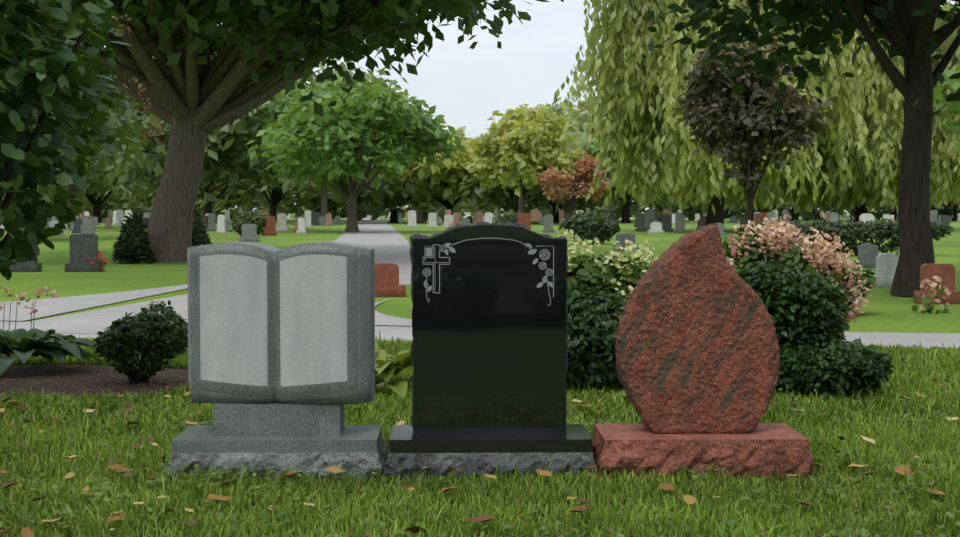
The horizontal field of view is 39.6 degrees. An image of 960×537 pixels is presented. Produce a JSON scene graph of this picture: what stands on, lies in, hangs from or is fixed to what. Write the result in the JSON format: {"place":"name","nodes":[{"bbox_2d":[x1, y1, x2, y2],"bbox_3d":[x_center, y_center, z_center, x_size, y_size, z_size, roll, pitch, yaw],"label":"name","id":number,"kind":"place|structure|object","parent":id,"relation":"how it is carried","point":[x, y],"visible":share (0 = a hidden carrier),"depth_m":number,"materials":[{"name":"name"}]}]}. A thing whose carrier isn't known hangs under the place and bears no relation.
{"place":"outdoors","nodes":[
{"label":"outdoors","id":0,"kind":"place"},
{"bbox_2d":[0,285,60,364],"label":"flowering plant","id":1,"kind":"object","parent":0,"point":[21,298],"depth_m":9.06,"materials":[{"name":"plant"}]},
{"bbox_2d":[0,0,131,280],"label":"tree","id":2,"kind":"object","parent":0,"point":[33,169],"depth_m":6.81,"materials":[{"name":"green plant"}]},
{"bbox_2d":[110,14,168,144],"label":"dry viburnum heads","id":3,"kind":"object","parent":2,"relation":"attached to","point":[158,133],"visible":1,"depth_m":7.08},
{"bbox_2d":[187,242,374,404],"bbox_3d":[-0.789,0.210,5.235,0.726,0.626,0.214,0,3,4],"label":"book monument","id":4,"kind":"object","parent":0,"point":[294,324],"visible":1,"depth_m":5.14,"materials":[{"name":"grey stone"}]},
{"bbox_2d":[0,407,959,536],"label":"grass","id":5,"kind":"structure","parent":0,"point":[701,516],"depth_m":4.67,"materials":[{"name":"green plant"}]},
{"bbox_2d":[0,331,959,435],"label":"grass","id":6,"kind":"structure","parent":0,"point":[921,366],"depth_m":6.93,"materials":[{"name":"green plant"}]},
{"bbox_2d":[553,228,657,370],"bbox_3d":[0.600,0.213,8.450,1.710,0.943,1.163,0,3,-1],"label":"lime hydrangea","id":7,"kind":"object","parent":6,"relation":"on","point":[590,276],"depth_m":8.13,"materials":[{"name":"green plant"}]},
{"bbox_2d":[776,336,894,398],"bbox_3d":[1.903,0.555,7.397,0.765,0.375,0.713,0,3,-1],"label":"bush","id":8,"kind":"object","parent":6,"relation":"on","point":[853,364],"depth_m":7.18,"materials":[{"name":"green plant"}]},
{"bbox_2d":[0,210,959,536],"bbox_3d":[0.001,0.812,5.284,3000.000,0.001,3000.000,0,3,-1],"label":"ground","id":9,"kind":"structure","parent":0,"point":[884,310],"depth_m":21.37,"materials":[{"name":"green plant"}]},
{"bbox_2d":[38,175,117,215],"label":"belt tree","id":10,"kind":"object","parent":9,"relation":"on","point":[111,196],"depth_m":113.76,"materials":[{"name":"green plant"}]},
{"bbox_2d":[41,171,115,222],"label":"belt tree","id":11,"kind":"object","parent":9,"relation":"on","point":[95,203],"depth_m":104.52,"materials":[{"name":"plant"}]},
{"bbox_2d":[0,39,165,210],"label":"tree","id":12,"kind":"object","parent":9,"relation":"on","point":[125,128],"depth_m":45.13,"materials":[{"name":"green plant"}]},
{"bbox_2d":[0,284,187,320],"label":"path","id":13,"kind":"structure","parent":9,"relation":"on","point":[48,307],"depth_m":14.79,"materials":[{"name":"concrete"}]},
{"bbox_2d":[0,365,188,399],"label":"mulch bed","id":14,"kind":"object","parent":9,"relation":"on","point":[71,379],"visible":0.44,"depth_m":8.04,"materials":[{"name":"brown soil"}]},
{"bbox_2d":[0,328,105,374],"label":"hosta","id":15,"kind":"object","parent":14,"relation":"on","point":[23,345],"visible":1,"depth_m":8.41,"materials":[{"name":"green plant"}]},
{"bbox_2d":[93,300,187,383],"bbox_3d":[-1.995,0.450,7.939,0.529,0.506,0.513,0,3,-1],"label":"boxwood","id":16,"kind":"object","parent":14,"relation":"on","point":[163,336],"depth_m":7.84,"materials":[{"name":"green plant"}]},
{"bbox_2d":[41,91,166,227],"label":"tree","id":17,"kind":"object","parent":9,"relation":"on","point":[102,189],"depth_m":72.52,"materials":[{"name":"green plant"}]},
{"bbox_2d":[96,57,159,212],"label":"belt tree","id":18,"kind":"object","parent":9,"relation":"on","point":[131,200],"depth_m":100.50,"materials":[{"name":"green plant"}]},
{"bbox_2d":[111,207,156,263],"bbox_3d":[-6.708,-0.603,25.791,0.909,1.202,0.931,0,3,-1],"label":"conifer","id":19,"kind":"object","parent":9,"relation":"on","point":[131,241],"depth_m":25.65,"materials":[{"name":"green plant"}]},
{"bbox_2d":[58,47,327,207],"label":"tree","id":20,"kind":"object","parent":9,"relation":"on","point":[224,142],"depth_m":62.58,"materials":[{"name":"green plant"}]},
{"bbox_2d":[192,207,212,246],"bbox_3d":[-7.639,-1.058,35.777,1.070,1.246,1.103,0,3,-1],"label":"conifer","id":21,"kind":"object","parent":9,"relation":"on","point":[200,235],"depth_m":35.64,"materials":[{"name":"green plant"}]},
{"bbox_2d":[0,215,411,333],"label":"path","id":22,"kind":"structure","parent":9,"relation":"on","point":[387,242],"depth_m":15.34,"materials":[{"name":"concrete"}]},
{"bbox_2d":[161,138,269,214],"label":"belt tree","id":23,"kind":"object","parent":9,"relation":"on","point":[207,207],"depth_m":97.33,"materials":[{"name":"plant"}]},
{"bbox_2d":[230,209,267,236],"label":"round shrub leaves","id":24,"kind":"object","parent":9,"relation":"on","point":[249,217],"visible":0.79,"depth_m":49.52,"materials":[{"name":"green plant"}]},
{"bbox_2d":[165,403,386,482],"bbox_3d":[-0.790,0.667,5.265,0.848,0.290,0.431,0,3,-1],"label":"book monument base","id":25,"kind":"object","parent":9,"relation":"on","point":[313,439],"visible":0.77,"depth_m":5.09,"materials":[{"name":"grey stone"}]},
{"bbox_2d":[257,86,306,220],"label":"belt tree","id":26,"kind":"object","parent":9,"relation":"on","point":[276,198],"depth_m":115.13,"materials":[{"name":"plant"}]},
{"bbox_2d":[6,0,563,261],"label":"oak tree","id":27,"kind":"object","parent":9,"relation":"on","point":[227,14],"depth_m":25.60,"materials":[{"name":"plant"}]},
{"bbox_2d":[292,80,301,213],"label":"belt tree","id":28,"kind":"object","parent":9,"relation":"on","point":[300,198],"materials":[{"name":"plant"}]},
{"bbox_2d":[246,58,381,216],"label":"tree","id":29,"kind":"object","parent":9,"relation":"on","point":[293,175],"depth_m":89.55,"materials":[{"name":"green plant"}]},
{"bbox_2d":[245,69,467,231],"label":"maple tree","id":30,"kind":"object","parent":9,"relation":"on","point":[297,127],"depth_m":57.21,"materials":[{"name":"green plant"}]},
{"bbox_2d":[285,67,429,220],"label":"belt tree","id":31,"kind":"object","parent":9,"relation":"on","point":[381,71],"depth_m":114.64,"materials":[{"name":"green plant"}]},
{"bbox_2d":[328,144,441,222],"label":"belt tree","id":32,"kind":"object","parent":9,"relation":"on","point":[378,202],"depth_m":99.61,"materials":[{"name":"green plant"}]},
{"bbox_2d":[375,299,411,325],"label":"path","id":33,"kind":"structure","parent":9,"relation":"on","point":[382,319],"depth_m":12.39,"materials":[{"name":"concrete"}]},
{"bbox_2d":[375,342,412,398],"bbox_3d":[-0.567,0.561,7.608,0.544,0.262,0.892,-2,3,-35],"label":"hosta plant","id":34,"kind":"object","parent":9,"relation":"on","point":[387,366],"visible":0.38,"depth_m":7.38,"materials":[{"name":"green plant"}]},
{"bbox_2d":[379,132,524,214],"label":"belt tree","id":35,"kind":"object","parent":9,"relation":"on","point":[424,171],"depth_m":97.96,"materials":[{"name":"green plant"}]},
{"bbox_2d":[459,138,485,211],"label":"belt tree","id":36,"kind":"object","parent":9,"relation":"on","point":[476,207],"depth_m":194.89,"materials":[{"name":"green plant"}]},
{"bbox_2d":[0,388,959,536],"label":"clover patches","id":37,"kind":"object","parent":9,"relation":"on","point":[219,515],"visible":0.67,"depth_m":4.69,"materials":[{"name":"green plant"}]},
{"bbox_2d":[0,367,959,536],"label":"fallen leaves","id":38,"kind":"object","parent":9,"relation":"on","point":[687,499],"visible":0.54,"depth_m":4.92,"materials":[{"name":"brown plant"}]},
{"bbox_2d":[0,321,959,349],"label":"cross path","id":39,"kind":"structure","parent":9,"relation":"on","point":[928,340],"depth_m":10.92,"materials":[{"name":"concrete"}]},
{"bbox_2d":[0,208,959,303],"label":"headstones","id":40,"kind":"object","parent":9,"relation":"on","point":[83,245],"visible":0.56,"depth_m":52.80,"materials":[{"name":"white stone"}]},
{"bbox_2d":[382,424,597,482],"bbox_3d":[0.035,0.730,5.276,0.839,0.165,0.456,0,3,-1],"label":"black monument base","id":41,"kind":"object","parent":9,"relation":"on","point":[409,452],"visible":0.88,"depth_m":5.10,"materials":[{"name":"black stone"}]},
{"bbox_2d":[86,219,894,271],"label":"flowers","id":42,"kind":"object","parent":9,"relation":"on","point":[100,256],"depth_m":22.37,"materials":[{"name":"red plant"}]},
{"bbox_2d":[179,473,817,485],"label":"soil under bases","id":43,"kind":"structure","parent":9,"relation":"on","point":[422,482],"depth_m":5.09,"materials":[{"name":"brown soil"}]},
{"bbox_2d":[409,222,568,433],"bbox_3d":[0.036,0.230,5.283,0.633,0.832,0.130,0,3,-1],"label":"black monument tablet","id":44,"kind":"object","parent":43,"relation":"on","point":[489,351],"visible":1,"depth_m":5.22,"materials":[{"name":"black stone"}]},
{"bbox_2d":[422,238,553,305],"bbox_3d":[0.033,0.014,5.208,0.514,0.268,0.001,0,3,-1],"label":"black monument etching","id":45,"kind":"object","parent":44,"relation":"attached to","point":[452,250],"visible":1,"depth_m":5.21,"materials":[{"name":"grey stone"}]},
{"bbox_2d":[493,211,519,223],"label":"round shrub leaves","id":46,"kind":"object","parent":9,"relation":"on","point":[511,217],"visible":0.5,"depth_m":59.63,"materials":[{"name":"green plant"}]},
{"bbox_2d":[436,139,589,214],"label":"belt tree","id":47,"kind":"object","parent":9,"relation":"on","point":[497,196],"depth_m":97.25,"materials":[{"name":"green plant"}]},
{"bbox_2d":[463,101,585,212],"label":"honey locust tree","id":48,"kind":"object","parent":9,"relation":"on","point":[515,137],"depth_m":88.45,"materials":[{"name":"green plant"}]},
{"bbox_2d":[484,134,615,221],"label":"belt tree","id":49,"kind":"object","parent":9,"relation":"on","point":[582,202],"depth_m":108.48,"materials":[{"name":"green plant"}]},
{"bbox_2d":[536,94,587,139],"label":"belt tree","id":50,"kind":"object","parent":9,"relation":"on","point":[557,108],"visible":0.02,"depth_m":195.67,"materials":[{"name":"green plant"}]},
{"bbox_2d":[535,151,614,216],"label":"red maple tree","id":51,"kind":"object","parent":9,"relation":"on","point":[586,163],"depth_m":84.62,"materials":[{"name":"brown plant"}]},
{"bbox_2d":[558,209,620,243],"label":"round shrub leaves","id":52,"kind":"object","parent":9,"relation":"on","point":[589,226],"visible":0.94,"depth_m":39.70,"materials":[{"name":"green plant"}]},
{"bbox_2d":[563,97,631,216],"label":"belt tree","id":53,"kind":"object","parent":9,"relation":"on","point":[580,117],"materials":[{"name":"green plant"}]},
{"bbox_2d":[566,282,629,391],"bbox_3d":[0.604,0.403,7.548,1.340,0.640,0.778,0,3,-1],"label":"yew shrub","id":54,"kind":"object","parent":9,"relation":"on","point":[594,316],"depth_m":7.38,"materials":[{"name":"green plant"}]},
{"bbox_2d":[563,130,689,222],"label":"belt tree","id":55,"kind":"object","parent":9,"relation":"on","point":[593,150],"depth_m":100.21,"materials":[{"name":"green plant"}]},
{"bbox_2d":[599,116,696,220],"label":"belt tree","id":56,"kind":"object","parent":9,"relation":"on","point":[659,213],"depth_m":115.84,"materials":[{"name":"green plant"}]},
{"bbox_2d":[438,220,950,313],"bbox_3d":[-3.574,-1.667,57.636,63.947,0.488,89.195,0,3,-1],"label":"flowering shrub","id":57,"kind":"object","parent":9,"relation":"on","point":[932,284],"depth_m":13.43,"materials":[{"name":"pink plant"}]},
{"bbox_2d":[592,423,813,481],"bbox_3d":[0.873,0.729,5.298,0.858,0.165,0.463,0,3,-1],"label":"red monument base","id":58,"kind":"object","parent":9,"relation":"on","point":[765,448],"visible":0.71,"depth_m":5.10,"materials":[{"name":"red stone"}]},
{"bbox_2d":[705,163,725,231],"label":"willow wood","id":59,"kind":"object","parent":9,"relation":"on","point":[717,217],"visible":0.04,"depth_m":60.79,"materials":[{"name":"brown plant"}]},
{"bbox_2d":[518,0,892,214],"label":"willow strands","id":60,"kind":"object","parent":59,"relation":"attached to","point":[637,83],"visible":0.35,"depth_m":58.40,"materials":[{"name":"green plant"}]},
{"bbox_2d":[672,41,839,225],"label":"copper plum tree","id":61,"kind":"object","parent":9,"relation":"on","point":[701,97],"depth_m":44.15,"materials":[{"name":"plant"}]},
{"bbox_2d":[741,217,814,234],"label":"round shrub leaves","id":62,"kind":"object","parent":9,"relation":"on","point":[760,222],"depth_m":33.95,"materials":[{"name":"green plant"}]},
{"bbox_2d":[622,0,959,296],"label":"linden tree","id":63,"kind":"object","parent":9,"relation":"on","point":[906,34],"depth_m":15.93,"materials":[{"name":"green plant"}]},
{"bbox_2d":[735,255,851,376],"bbox_3d":[1.651,0.319,7.708,1.025,0.794,0.937,0,3,-1],"label":"yew shrub","id":64,"kind":"object","parent":9,"relation":"on","point":[794,302],"depth_m":7.36,"materials":[{"name":"green plant"}]},
{"bbox_2d":[774,192,812,220],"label":"belt tree","id":65,"kind":"object","parent":9,"relation":"on","point":[797,209],"depth_m":116.73,"materials":[{"name":"green plant"}]},
{"bbox_2d":[722,213,872,322],"bbox_3d":[1.890,0.141,8.976,1.375,1.036,1.198,0,3,-1],"label":"pink hydrangea","id":66,"kind":"object","parent":9,"relation":"on","point":[786,231],"depth_m":8.76,"materials":[{"name":"pink plant"}]},
{"bbox_2d":[823,252,876,298],"bbox_3d":[3.346,0.144,13.200,1.197,0.662,0.930,0,3,-1],"label":"flowering bush","id":67,"kind":"object","parent":9,"relation":"on","point":[869,279],"depth_m":12.95,"materials":[{"name":"green plant"}]},
{"bbox_2d":[757,214,954,255],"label":"hedge leaves","id":68,"kind":"object","parent":9,"relation":"on","point":[881,231],"visible":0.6,"depth_m":29.77,"materials":[{"name":"green plant"}]},
{"bbox_2d":[853,2,953,229],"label":"willow wood","id":69,"kind":"object","parent":9,"relation":"on","point":[858,212],"depth_m":67.26,"materials":[{"name":"brown plant"}]},
{"bbox_2d":[726,0,959,213],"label":"willow strands","id":70,"kind":"object","parent":69,"relation":"attached to","point":[880,182],"visible":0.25,"depth_m":63.09,"materials":[{"name":"green plant"}]},
{"bbox_2d":[871,188,951,219],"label":"belt tree","id":71,"kind":"object","parent":9,"relation":"on","point":[887,209],"depth_m":115.85,"materials":[{"name":"green plant"}]},
{"bbox_2d":[933,45,959,148],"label":"tree","id":72,"kind":"object","parent":9,"relation":"on","point":[953,106],"visible":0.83,"depth_m":39.48,"materials":[{"name":"green plant"}]},
{"bbox_2d":[19,132,959,220],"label":"hedge bank","id":73,"kind":"structure","parent":0,"point":[310,199],"depth_m":124.56,"materials":[{"name":"green plant"}]},
{"bbox_2d":[83,104,943,215],"bbox_3d":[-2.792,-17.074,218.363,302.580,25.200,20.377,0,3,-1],"label":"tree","id":74,"kind":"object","parent":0,"point":[460,131],"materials":[{"name":"green plant"}]},
{"bbox_2d":[104,0,957,209],"label":"sky","id":75,"kind":"structure","parent":0,"point":[465,85],"materials":[{"name":"white"}]},
{"bbox_2d":[615,223,779,433],"bbox_3d":[0.863,0.232,5.291,0.647,0.828,0.176,0,3,-1],"label":"red monument flame","id":76,"kind":"object","parent":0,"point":[697,347],"visible":1,"depth_m":5.21,"materials":[{"name":"red stone"}]},
{"bbox_2d":[950,188,959,220],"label":"belt tree","id":77,"kind":"object","parent":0,"point":[955,212],"visible":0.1,"depth_m":117.83,"materials":[{"name":"plant"}]}
]}

